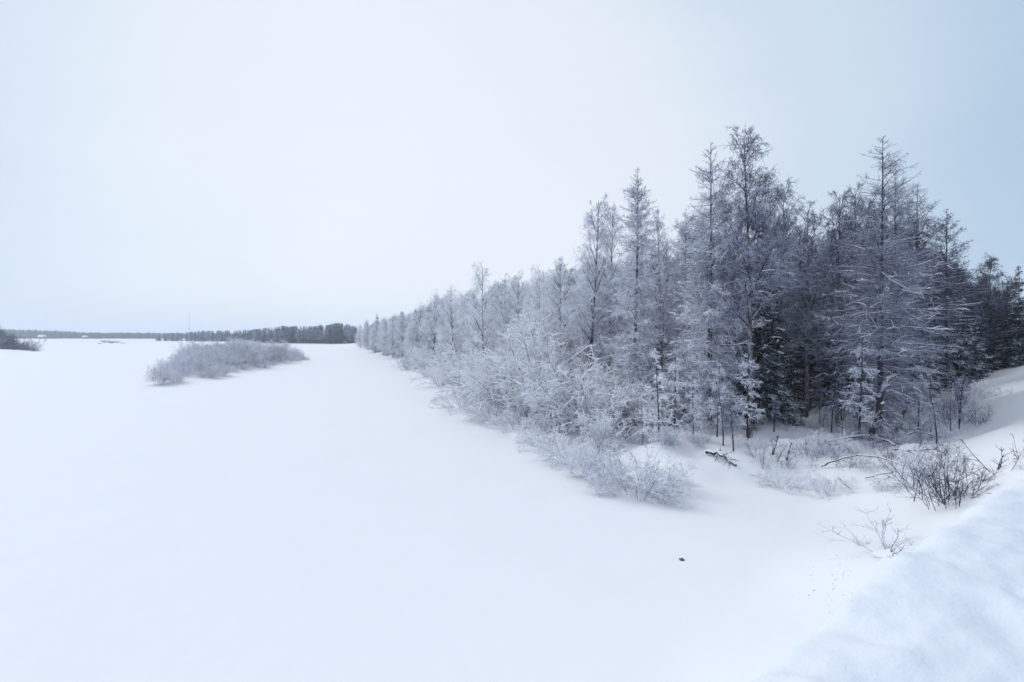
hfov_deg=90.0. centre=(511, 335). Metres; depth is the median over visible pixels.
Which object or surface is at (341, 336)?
spruce tree
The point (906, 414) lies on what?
twig shrub
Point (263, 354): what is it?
willow bush
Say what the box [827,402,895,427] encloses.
twig shrub
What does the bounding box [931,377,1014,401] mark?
twig shrub
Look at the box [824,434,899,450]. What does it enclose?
fallen log
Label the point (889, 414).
sapling tree
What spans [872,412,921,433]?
twig shrub
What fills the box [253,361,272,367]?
willow bush
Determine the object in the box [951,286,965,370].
spruce tree
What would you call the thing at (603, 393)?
alder bush
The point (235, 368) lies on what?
willow bush
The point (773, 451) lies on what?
broken stick
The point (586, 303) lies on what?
birch tree
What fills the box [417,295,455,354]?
birch tree
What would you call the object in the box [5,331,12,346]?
spruce tree
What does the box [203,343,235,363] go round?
willow bush
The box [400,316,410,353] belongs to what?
birch tree
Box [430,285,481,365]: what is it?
birch tree
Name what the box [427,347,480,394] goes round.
alder bush
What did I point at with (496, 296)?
birch tree
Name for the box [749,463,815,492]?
willow bush
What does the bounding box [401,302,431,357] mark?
birch tree
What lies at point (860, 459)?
twig shrub
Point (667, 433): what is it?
twig shrub
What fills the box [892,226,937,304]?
larch tree
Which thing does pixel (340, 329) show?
birch tree
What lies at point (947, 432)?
twig shrub
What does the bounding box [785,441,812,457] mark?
twig shrub
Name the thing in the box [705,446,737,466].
fallen log
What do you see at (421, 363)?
alder bush
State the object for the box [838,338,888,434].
sapling tree
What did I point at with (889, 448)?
twig shrub
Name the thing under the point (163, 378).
willow bush
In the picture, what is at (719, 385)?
sapling tree
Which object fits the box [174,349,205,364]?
willow bush
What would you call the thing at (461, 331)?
birch tree
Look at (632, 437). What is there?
twig shrub
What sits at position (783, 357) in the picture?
spruce tree
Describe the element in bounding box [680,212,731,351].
birch tree
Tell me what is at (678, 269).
larch tree
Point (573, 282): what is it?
birch tree
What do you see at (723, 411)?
sapling tree
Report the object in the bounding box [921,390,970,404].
twig shrub
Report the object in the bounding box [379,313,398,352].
birch tree
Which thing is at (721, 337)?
larch tree
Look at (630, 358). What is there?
larch tree
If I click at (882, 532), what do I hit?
willow bush
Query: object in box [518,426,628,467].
alder bush
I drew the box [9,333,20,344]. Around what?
birch tree
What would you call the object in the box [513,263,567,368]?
birch tree
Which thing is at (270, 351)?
willow bush
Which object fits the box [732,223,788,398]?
spruce tree
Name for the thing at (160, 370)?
willow bush
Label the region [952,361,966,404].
sapling tree
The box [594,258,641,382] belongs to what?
larch tree
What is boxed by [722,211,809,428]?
spruce tree
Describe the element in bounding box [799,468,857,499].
willow bush
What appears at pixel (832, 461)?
fallen branch
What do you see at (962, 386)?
sapling tree
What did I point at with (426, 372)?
alder bush
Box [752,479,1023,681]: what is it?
snow bank
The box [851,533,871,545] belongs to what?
willow bush
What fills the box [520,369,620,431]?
alder bush
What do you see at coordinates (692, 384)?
sapling tree
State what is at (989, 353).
spruce tree
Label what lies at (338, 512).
snowy ground
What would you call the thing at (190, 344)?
willow bush
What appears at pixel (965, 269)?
birch tree
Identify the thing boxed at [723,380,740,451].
sapling tree
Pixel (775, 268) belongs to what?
birch tree
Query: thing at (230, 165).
sky
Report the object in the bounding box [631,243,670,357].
birch tree
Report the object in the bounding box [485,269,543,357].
birch tree
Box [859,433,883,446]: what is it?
twig shrub
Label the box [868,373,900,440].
broken snag
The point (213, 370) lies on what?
willow bush
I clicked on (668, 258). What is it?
birch tree
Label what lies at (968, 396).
twig shrub
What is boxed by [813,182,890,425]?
birch tree
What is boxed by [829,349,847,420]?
sapling tree
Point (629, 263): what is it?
birch tree
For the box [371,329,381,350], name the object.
birch tree
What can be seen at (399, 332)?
spruce tree
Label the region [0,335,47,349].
willow bush
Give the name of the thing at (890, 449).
twig shrub
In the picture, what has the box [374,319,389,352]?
birch tree
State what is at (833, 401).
sapling tree
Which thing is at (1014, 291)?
birch tree
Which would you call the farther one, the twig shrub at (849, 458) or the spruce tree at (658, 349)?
the spruce tree at (658, 349)
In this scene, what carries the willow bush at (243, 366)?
on the snowy ground
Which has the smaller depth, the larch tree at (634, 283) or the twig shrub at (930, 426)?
the twig shrub at (930, 426)
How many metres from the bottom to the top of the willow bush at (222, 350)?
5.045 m
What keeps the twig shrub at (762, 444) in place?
on the snowy ground
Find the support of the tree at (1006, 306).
on the snowy ground
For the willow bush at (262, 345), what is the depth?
117.18 m
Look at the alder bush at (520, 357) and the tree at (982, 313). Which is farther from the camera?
the tree at (982, 313)
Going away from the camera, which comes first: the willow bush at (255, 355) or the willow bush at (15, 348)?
the willow bush at (255, 355)
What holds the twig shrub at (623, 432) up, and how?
on the snowy ground
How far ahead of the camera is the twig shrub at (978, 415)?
25.83 m
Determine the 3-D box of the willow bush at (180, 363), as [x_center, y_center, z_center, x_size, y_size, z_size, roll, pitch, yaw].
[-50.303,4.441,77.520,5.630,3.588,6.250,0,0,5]
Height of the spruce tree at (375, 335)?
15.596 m
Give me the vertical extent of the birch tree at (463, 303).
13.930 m
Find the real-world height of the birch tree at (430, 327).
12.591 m
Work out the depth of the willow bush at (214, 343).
106.86 m
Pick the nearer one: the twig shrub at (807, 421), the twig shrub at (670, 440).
the twig shrub at (670, 440)
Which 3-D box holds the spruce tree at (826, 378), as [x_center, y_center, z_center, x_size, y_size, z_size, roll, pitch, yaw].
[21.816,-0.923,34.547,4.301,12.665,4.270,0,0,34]
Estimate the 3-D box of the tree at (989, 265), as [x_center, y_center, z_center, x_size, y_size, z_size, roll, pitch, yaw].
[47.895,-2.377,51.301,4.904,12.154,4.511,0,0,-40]
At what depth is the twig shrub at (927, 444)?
22.27 m
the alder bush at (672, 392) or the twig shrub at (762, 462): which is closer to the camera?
the twig shrub at (762, 462)
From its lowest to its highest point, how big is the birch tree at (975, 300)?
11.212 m
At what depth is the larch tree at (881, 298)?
26.66 m
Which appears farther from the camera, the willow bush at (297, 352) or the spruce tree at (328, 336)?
the spruce tree at (328, 336)
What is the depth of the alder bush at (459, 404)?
44.75 m
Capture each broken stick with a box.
[772,436,778,454]
[786,442,793,459]
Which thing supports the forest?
on the snowy ground
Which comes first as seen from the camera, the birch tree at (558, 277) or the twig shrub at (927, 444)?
the twig shrub at (927, 444)
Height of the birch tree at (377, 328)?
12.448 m
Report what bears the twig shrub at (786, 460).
on the snowy ground
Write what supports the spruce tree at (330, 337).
on the snowy ground
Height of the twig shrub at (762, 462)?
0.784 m
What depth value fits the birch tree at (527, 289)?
76.87 m
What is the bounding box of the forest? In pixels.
[0,328,242,338]
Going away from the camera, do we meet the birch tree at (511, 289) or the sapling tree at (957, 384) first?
the sapling tree at (957, 384)
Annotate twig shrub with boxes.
[603,423,650,444]
[609,421,641,440]
[653,420,683,447]
[659,433,680,444]
[675,416,695,423]
[685,430,707,448]
[692,412,745,429]
[692,418,730,433]
[721,434,755,447]
[740,390,804,412]
[744,439,771,459]
[745,435,773,449]
[750,455,775,468]
[762,440,786,459]
[774,454,799,464]
[776,414,799,431]
[778,460,797,468]
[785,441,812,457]
[788,432,821,451]
[793,441,823,455]
[794,409,821,429]
[799,427,862,452]
[800,445,824,460]
[807,439,847,455]
[816,441,839,459]
[818,434,860,451]
[822,414,853,427]
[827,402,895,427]
[830,448,851,464]
[830,449,870,470]
[836,418,884,441]
[843,425,868,438]
[844,413,907,433]
[845,417,884,442]
[849,452,873,464]
[851,432,880,448]
[852,402,955,429]
[852,459,878,471]
[857,422,921,443]
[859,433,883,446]
[866,402,965,438]
[871,441,898,459]
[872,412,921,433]
[873,441,899,458]
[878,419,907,443]
[893,442,971,480]
[910,449,957,470]
[912,429,950,455]
[918,418,954,439]
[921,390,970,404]
[922,404,962,417]
[922,424,971,438]
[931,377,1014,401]
[934,440,962,457]
[935,390,985,408]
[939,402,980,418]
[940,389,986,402]
[941,403,986,427]
[956,403,995,419]
[958,410,985,424]
[962,411,987,425]
[964,407,995,422]
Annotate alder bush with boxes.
[404,352,466,386]
[407,343,448,375]
[424,345,501,399]
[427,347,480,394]
[427,384,499,411]
[435,289,613,424]
[448,352,527,406]
[449,394,528,423]
[478,298,597,416]
[483,406,547,432]
[484,371,546,421]
[511,418,586,453]
[514,349,615,433]
[517,368,667,441]
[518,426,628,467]
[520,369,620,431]
[547,362,682,430]
[572,400,650,451]
[574,361,683,432]
[595,353,724,423]
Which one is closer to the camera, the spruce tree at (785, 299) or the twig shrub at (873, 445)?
the twig shrub at (873, 445)
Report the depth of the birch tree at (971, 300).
58.72 m
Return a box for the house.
[37,334,46,338]
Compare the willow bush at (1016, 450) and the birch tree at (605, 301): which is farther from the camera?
the birch tree at (605, 301)
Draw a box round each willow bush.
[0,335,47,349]
[0,336,34,349]
[1,336,22,345]
[1,340,24,348]
[7,344,28,349]
[8,342,39,349]
[19,345,40,350]
[145,365,184,384]
[147,358,178,369]
[152,366,173,375]
[155,354,199,372]
[156,353,186,369]
[164,349,191,362]
[164,362,197,375]
[164,370,192,382]
[172,340,205,354]
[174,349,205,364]
[180,344,215,355]
[185,346,217,364]
[190,365,228,377]
[192,347,242,365]
[192,358,218,373]
[198,337,255,349]
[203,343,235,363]
[204,349,245,366]
[211,337,256,359]
[213,336,254,348]
[213,360,233,375]
[216,339,269,365]
[216,343,249,365]
[221,354,244,366]
[223,364,241,371]
[234,363,252,369]
[236,348,263,363]
[236,356,252,364]
[248,338,280,353]
[253,344,272,356]
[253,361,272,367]
[254,348,271,359]
[260,348,278,360]
[263,338,295,360]
[267,352,285,360]
[277,345,302,356]
[284,356,298,361]
[295,354,307,359]
[390,355,417,369]
[556,443,640,488]
[577,442,698,509]
[661,473,700,491]
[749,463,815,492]
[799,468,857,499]
[813,504,916,557]
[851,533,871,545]
[865,475,903,492]
[873,446,1023,510]
[881,444,978,500]
[959,439,1010,471]
[1010,434,1023,459]
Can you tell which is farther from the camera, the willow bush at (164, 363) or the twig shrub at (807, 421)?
the willow bush at (164, 363)
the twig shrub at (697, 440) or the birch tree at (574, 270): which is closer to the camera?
the twig shrub at (697, 440)
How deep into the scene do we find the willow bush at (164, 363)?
82.65 m
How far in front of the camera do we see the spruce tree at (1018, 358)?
48.21 m
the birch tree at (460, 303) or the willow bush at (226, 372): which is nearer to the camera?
the willow bush at (226, 372)
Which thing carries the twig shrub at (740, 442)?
on the snowy ground
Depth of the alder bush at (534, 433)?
30.24 m
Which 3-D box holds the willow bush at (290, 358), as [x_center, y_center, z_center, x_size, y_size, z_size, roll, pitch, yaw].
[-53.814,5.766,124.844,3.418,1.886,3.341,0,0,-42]
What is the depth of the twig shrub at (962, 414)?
26.76 m
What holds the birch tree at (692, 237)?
on the snowy ground
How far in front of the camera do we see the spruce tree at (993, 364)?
49.55 m
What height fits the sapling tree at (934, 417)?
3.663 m
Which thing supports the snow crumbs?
on the snowy ground
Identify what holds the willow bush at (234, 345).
on the snowy ground
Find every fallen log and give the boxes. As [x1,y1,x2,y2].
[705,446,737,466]
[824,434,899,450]
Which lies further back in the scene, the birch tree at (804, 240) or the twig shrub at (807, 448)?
the birch tree at (804, 240)
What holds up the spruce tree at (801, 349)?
on the snowy ground
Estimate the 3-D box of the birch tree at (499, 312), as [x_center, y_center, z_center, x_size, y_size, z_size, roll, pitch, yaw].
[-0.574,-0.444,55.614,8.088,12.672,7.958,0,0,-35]
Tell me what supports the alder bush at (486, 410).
on the snowy ground
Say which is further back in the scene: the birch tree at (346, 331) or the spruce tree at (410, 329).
the birch tree at (346, 331)
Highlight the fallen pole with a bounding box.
[856,448,984,483]
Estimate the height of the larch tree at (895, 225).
15.660 m
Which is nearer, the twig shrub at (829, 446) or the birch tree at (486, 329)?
the twig shrub at (829, 446)
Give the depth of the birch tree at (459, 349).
78.20 m
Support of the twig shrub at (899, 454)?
on the snowy ground
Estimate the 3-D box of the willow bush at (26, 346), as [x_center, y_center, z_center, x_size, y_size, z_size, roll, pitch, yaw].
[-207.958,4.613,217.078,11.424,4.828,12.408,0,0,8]
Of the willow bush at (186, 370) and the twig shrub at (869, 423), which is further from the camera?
the willow bush at (186, 370)
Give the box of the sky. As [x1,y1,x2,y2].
[0,0,1023,333]
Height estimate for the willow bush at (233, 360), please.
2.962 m
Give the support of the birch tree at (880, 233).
on the snowy ground
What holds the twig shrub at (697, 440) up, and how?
on the snowy ground
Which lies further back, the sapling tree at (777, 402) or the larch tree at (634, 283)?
the larch tree at (634, 283)
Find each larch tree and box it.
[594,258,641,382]
[599,168,670,421]
[626,247,649,365]
[652,209,712,418]
[660,142,769,427]
[705,232,733,364]
[813,137,968,436]
[843,170,947,413]
[859,185,982,418]
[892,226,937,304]
[913,209,990,393]
[918,244,971,385]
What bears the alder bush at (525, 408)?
on the snowy ground
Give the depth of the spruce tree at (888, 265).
40.69 m
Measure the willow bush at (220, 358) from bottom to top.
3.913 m
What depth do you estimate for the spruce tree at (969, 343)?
45.59 m
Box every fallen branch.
[821,444,866,470]
[865,470,906,478]
[892,429,954,455]
[897,427,957,442]
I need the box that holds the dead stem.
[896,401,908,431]
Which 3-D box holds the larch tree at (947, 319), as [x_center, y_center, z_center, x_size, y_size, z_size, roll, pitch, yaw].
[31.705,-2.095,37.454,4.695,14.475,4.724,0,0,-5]
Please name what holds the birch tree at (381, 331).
on the snowy ground
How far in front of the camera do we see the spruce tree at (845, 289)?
40.12 m
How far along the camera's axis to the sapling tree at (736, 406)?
30.42 m
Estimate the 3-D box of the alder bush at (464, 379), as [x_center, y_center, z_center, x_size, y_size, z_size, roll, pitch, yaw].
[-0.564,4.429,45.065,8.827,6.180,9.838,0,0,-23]
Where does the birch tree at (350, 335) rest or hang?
on the snowy ground
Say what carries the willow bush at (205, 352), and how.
on the snowy ground
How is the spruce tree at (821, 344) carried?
on the snowy ground
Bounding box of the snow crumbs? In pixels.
[798,546,859,612]
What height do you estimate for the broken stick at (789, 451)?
1.030 m
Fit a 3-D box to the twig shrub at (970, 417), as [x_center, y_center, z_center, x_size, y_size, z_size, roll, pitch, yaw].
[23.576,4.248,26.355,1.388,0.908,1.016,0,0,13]
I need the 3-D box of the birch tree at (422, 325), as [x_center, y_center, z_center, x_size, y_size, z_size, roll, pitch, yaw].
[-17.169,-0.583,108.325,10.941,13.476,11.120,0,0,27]
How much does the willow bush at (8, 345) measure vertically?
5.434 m
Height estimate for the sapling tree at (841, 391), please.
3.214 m
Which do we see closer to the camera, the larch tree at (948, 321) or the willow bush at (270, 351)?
the larch tree at (948, 321)
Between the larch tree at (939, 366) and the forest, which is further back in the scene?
the forest
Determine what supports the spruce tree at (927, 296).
on the snowy ground
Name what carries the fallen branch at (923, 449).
on the snowy ground
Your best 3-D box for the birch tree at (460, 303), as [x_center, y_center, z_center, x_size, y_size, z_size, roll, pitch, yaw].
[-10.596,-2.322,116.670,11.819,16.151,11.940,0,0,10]
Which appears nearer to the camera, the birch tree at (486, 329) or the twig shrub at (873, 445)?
the twig shrub at (873, 445)
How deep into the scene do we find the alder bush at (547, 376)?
32.05 m
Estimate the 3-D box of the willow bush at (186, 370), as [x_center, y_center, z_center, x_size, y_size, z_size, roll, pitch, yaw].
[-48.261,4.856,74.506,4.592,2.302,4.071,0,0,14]
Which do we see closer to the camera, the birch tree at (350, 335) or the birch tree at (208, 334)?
the birch tree at (350, 335)
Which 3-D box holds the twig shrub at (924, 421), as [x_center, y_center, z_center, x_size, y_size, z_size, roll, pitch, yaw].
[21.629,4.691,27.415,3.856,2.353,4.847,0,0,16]
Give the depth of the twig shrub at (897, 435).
26.07 m
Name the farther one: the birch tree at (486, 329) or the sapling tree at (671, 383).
the birch tree at (486, 329)
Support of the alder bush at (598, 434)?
on the snowy ground
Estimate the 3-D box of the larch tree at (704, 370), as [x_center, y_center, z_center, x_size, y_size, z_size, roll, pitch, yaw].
[11.546,-2.672,29.616,5.977,16.897,5.871,0,0,4]
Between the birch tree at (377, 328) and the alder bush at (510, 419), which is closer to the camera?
the alder bush at (510, 419)
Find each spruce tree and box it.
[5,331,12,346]
[287,327,293,342]
[325,325,333,343]
[326,327,333,342]
[333,325,340,342]
[339,324,345,342]
[370,314,381,351]
[380,321,387,354]
[384,317,395,355]
[390,312,405,356]
[403,309,418,359]
[418,308,439,354]
[637,264,673,398]
[712,226,749,383]
[713,354,736,399]
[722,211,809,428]
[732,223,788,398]
[770,233,802,361]
[773,252,818,386]
[777,334,813,412]
[778,248,813,384]
[788,247,824,390]
[798,271,841,406]
[799,230,872,411]
[815,224,859,387]
[841,199,905,412]
[868,215,906,397]
[901,218,952,390]
[921,319,954,403]
[940,258,962,359]
[940,295,983,387]
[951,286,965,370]
[960,319,992,379]
[972,317,1001,371]
[987,312,1017,370]
[994,301,1023,367]
[995,266,1023,367]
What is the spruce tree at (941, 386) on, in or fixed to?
on the snowy ground
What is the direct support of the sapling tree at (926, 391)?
on the snowy ground
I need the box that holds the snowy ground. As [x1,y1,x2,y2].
[0,336,1023,681]
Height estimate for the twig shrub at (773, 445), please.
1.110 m
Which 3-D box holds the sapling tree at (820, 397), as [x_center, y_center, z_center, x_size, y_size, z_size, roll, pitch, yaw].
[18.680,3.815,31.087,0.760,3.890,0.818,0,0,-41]
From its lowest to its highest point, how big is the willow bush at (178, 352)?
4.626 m
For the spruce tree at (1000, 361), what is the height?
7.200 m
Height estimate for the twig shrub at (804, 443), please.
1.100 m
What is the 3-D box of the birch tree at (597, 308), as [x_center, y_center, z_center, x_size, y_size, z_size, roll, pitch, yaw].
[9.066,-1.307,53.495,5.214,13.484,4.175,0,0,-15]
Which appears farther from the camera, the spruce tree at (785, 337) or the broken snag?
the spruce tree at (785, 337)
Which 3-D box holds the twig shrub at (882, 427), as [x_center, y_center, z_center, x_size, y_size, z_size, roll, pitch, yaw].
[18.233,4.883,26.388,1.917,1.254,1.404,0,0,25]
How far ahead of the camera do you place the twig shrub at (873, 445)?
24.57 m
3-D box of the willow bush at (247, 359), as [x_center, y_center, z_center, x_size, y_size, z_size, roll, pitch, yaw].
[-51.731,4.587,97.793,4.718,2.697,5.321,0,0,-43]
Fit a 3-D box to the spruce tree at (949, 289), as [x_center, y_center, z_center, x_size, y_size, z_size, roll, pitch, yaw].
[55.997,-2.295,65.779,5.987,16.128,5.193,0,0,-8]
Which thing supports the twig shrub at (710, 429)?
on the snowy ground
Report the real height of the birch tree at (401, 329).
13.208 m
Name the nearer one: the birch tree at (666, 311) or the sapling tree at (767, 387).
the sapling tree at (767, 387)
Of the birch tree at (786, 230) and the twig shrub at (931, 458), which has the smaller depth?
the twig shrub at (931, 458)
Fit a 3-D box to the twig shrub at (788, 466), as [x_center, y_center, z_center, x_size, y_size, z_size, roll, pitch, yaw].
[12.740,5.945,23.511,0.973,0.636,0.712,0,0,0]
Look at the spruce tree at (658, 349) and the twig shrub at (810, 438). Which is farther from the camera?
the spruce tree at (658, 349)
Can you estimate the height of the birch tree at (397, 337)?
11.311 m
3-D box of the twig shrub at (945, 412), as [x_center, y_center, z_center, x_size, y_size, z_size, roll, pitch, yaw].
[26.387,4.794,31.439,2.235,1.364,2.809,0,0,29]
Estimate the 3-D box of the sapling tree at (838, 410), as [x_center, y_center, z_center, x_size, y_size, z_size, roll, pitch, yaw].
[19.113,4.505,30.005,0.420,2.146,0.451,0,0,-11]
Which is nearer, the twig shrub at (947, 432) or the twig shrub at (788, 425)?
the twig shrub at (947, 432)
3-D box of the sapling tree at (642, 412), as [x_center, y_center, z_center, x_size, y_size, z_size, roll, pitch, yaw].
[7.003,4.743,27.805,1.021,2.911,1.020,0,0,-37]
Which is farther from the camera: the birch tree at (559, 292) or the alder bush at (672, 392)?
the birch tree at (559, 292)
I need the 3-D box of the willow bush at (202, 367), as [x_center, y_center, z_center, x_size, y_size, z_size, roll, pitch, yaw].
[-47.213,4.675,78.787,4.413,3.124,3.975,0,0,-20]
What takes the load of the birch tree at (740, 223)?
on the snowy ground
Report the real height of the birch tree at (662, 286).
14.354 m
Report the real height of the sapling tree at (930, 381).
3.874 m
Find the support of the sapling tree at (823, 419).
on the snowy ground
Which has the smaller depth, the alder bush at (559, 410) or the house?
the alder bush at (559, 410)
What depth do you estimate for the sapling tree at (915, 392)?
26.83 m
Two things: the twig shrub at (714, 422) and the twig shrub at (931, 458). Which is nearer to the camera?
the twig shrub at (931, 458)
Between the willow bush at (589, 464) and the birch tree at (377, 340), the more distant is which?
the birch tree at (377, 340)
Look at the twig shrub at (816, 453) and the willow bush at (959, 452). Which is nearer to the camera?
the willow bush at (959, 452)
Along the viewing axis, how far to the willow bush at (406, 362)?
97.14 m
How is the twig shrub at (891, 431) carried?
on the snowy ground
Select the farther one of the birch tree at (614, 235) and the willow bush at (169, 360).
the willow bush at (169, 360)
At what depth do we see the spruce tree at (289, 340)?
410.72 m
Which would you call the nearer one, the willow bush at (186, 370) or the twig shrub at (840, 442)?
the twig shrub at (840, 442)
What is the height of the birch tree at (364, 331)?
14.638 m
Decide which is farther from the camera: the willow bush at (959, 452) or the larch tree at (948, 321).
the larch tree at (948, 321)
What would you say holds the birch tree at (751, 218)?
on the snowy ground
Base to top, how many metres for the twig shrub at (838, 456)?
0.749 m
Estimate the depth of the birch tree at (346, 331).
404.24 m
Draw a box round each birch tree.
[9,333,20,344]
[204,330,211,341]
[279,332,284,342]
[294,329,303,339]
[305,329,314,342]
[338,324,345,342]
[345,327,352,339]
[347,328,356,342]
[353,324,363,347]
[360,323,371,347]
[361,320,370,344]
[364,321,379,352]
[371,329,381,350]
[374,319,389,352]
[377,316,388,351]
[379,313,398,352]
[382,319,401,357]
[388,312,411,357]
[389,319,407,356]
[394,309,423,364]
[398,312,425,349]
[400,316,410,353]
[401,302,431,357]
[404,301,449,357]
[407,290,449,366]
[414,305,443,351]
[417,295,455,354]
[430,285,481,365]
[437,312,461,354]
[443,291,471,354]
[444,292,481,365]
[448,311,471,355]
[450,290,471,357]
[455,289,484,351]
[456,260,511,366]
[462,279,524,360]
[465,274,534,365]
[484,280,515,378]
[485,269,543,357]
[502,278,518,311]
[503,258,618,379]
[503,284,537,351]
[510,272,578,372]
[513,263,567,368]
[516,276,535,351]
[529,270,592,363]
[537,257,574,354]
[557,194,630,407]
[559,268,582,348]
[563,257,612,362]
[570,266,584,303]
[578,261,611,377]
[582,204,643,377]
[597,256,625,354]
[622,227,672,367]
[626,208,688,406]
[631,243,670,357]
[648,246,681,361]
[657,257,675,379]
[665,217,719,408]
[666,209,717,379]
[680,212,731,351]
[693,123,816,437]
[697,183,758,427]
[717,183,755,385]
[742,210,801,336]
[749,199,795,306]
[755,176,823,399]
[764,208,805,306]
[768,200,836,416]
[797,190,878,422]
[806,222,842,303]
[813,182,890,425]
[857,208,903,281]
[944,262,969,319]
[952,261,975,312]
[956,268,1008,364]
[956,288,986,345]
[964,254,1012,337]
[965,283,985,361]
[975,287,1013,334]
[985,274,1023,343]
[1004,275,1023,329]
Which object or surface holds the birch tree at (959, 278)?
on the snowy ground
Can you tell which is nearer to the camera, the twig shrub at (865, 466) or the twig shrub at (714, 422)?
the twig shrub at (865, 466)
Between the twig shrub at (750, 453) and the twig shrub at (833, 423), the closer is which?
the twig shrub at (750, 453)
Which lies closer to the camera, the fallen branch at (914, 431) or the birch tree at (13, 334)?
the fallen branch at (914, 431)
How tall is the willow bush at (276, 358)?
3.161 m
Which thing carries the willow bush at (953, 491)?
on the snowy ground
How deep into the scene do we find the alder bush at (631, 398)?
30.75 m
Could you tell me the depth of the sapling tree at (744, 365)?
26.88 m
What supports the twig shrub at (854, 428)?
on the snowy ground
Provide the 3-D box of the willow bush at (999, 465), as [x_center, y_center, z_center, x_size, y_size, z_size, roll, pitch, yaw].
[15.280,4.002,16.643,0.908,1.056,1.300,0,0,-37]
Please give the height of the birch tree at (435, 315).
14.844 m
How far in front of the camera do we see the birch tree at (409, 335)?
106.59 m
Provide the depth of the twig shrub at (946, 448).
21.33 m
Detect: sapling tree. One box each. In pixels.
[633,396,650,444]
[641,349,675,446]
[659,354,691,435]
[679,373,706,441]
[706,362,735,436]
[711,379,723,431]
[713,374,730,445]
[719,359,733,411]
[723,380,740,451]
[733,349,764,440]
[733,382,740,428]
[763,356,775,416]
[768,374,783,431]
[812,368,825,423]
[819,393,828,427]
[824,366,840,431]
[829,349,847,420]
[835,395,841,425]
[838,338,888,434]
[840,376,849,420]
[883,396,893,425]
[900,359,934,430]
[917,364,941,416]
[919,374,936,413]
[923,372,943,443]
[942,380,957,429]
[951,381,966,429]
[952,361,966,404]
[954,351,972,421]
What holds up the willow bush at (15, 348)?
on the snowy ground
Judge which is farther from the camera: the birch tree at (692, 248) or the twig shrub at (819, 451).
the birch tree at (692, 248)
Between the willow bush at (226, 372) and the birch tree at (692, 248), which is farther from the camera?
the willow bush at (226, 372)
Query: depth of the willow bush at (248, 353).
100.98 m
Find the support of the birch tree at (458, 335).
on the snowy ground
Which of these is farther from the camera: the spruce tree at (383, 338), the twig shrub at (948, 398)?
the spruce tree at (383, 338)
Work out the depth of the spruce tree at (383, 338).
168.81 m
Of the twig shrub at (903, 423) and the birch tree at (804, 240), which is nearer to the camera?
the twig shrub at (903, 423)
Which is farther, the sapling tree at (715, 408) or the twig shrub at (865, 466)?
the sapling tree at (715, 408)
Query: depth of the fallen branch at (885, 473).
20.68 m
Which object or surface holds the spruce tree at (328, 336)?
on the snowy ground
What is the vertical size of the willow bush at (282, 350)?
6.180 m
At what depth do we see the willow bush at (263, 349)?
114.33 m
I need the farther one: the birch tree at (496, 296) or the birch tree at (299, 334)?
the birch tree at (299, 334)
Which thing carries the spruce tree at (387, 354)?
on the snowy ground
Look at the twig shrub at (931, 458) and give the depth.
19.85 m
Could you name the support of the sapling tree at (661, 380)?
on the snowy ground
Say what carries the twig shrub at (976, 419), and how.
on the snowy ground
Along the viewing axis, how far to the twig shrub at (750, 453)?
24.16 m
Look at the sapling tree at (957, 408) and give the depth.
25.79 m
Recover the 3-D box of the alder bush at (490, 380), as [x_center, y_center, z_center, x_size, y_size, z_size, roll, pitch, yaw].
[1.775,1.124,40.615,15.992,10.427,13.478,0,0,42]
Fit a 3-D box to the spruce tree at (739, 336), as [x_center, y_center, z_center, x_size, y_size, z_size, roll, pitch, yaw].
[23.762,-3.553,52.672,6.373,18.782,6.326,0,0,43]
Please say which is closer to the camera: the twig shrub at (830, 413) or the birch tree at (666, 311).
the twig shrub at (830, 413)
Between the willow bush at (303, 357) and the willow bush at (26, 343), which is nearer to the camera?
the willow bush at (303, 357)
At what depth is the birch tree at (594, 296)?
36.88 m
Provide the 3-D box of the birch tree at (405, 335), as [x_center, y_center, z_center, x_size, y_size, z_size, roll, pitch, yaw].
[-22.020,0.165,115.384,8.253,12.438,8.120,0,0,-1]
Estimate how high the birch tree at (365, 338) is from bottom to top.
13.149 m
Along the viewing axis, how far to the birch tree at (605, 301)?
49.36 m
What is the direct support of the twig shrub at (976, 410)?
on the snowy ground
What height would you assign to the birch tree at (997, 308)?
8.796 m
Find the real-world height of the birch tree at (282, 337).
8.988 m
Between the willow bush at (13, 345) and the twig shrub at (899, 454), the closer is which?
the twig shrub at (899, 454)
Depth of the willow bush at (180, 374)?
69.94 m
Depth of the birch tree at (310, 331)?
408.72 m
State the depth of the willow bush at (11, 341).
220.83 m
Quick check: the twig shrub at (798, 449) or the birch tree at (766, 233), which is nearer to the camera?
the twig shrub at (798, 449)
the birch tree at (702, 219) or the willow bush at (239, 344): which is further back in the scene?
the willow bush at (239, 344)
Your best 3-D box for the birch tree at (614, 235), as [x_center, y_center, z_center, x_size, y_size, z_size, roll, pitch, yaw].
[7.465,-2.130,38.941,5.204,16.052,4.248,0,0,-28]
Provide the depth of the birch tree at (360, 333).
268.23 m
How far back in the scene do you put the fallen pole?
18.84 m
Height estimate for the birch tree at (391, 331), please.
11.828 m
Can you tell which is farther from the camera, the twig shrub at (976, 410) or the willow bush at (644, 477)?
the twig shrub at (976, 410)
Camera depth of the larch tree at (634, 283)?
66.67 m
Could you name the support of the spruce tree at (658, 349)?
on the snowy ground
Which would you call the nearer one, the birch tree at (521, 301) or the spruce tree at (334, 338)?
the birch tree at (521, 301)
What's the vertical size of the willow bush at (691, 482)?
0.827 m
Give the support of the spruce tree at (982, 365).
on the snowy ground
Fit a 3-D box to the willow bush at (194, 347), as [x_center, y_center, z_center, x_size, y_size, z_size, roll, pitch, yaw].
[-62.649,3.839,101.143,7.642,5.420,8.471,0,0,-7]
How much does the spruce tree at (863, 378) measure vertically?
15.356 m
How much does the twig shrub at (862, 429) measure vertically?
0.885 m
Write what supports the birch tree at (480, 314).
on the snowy ground

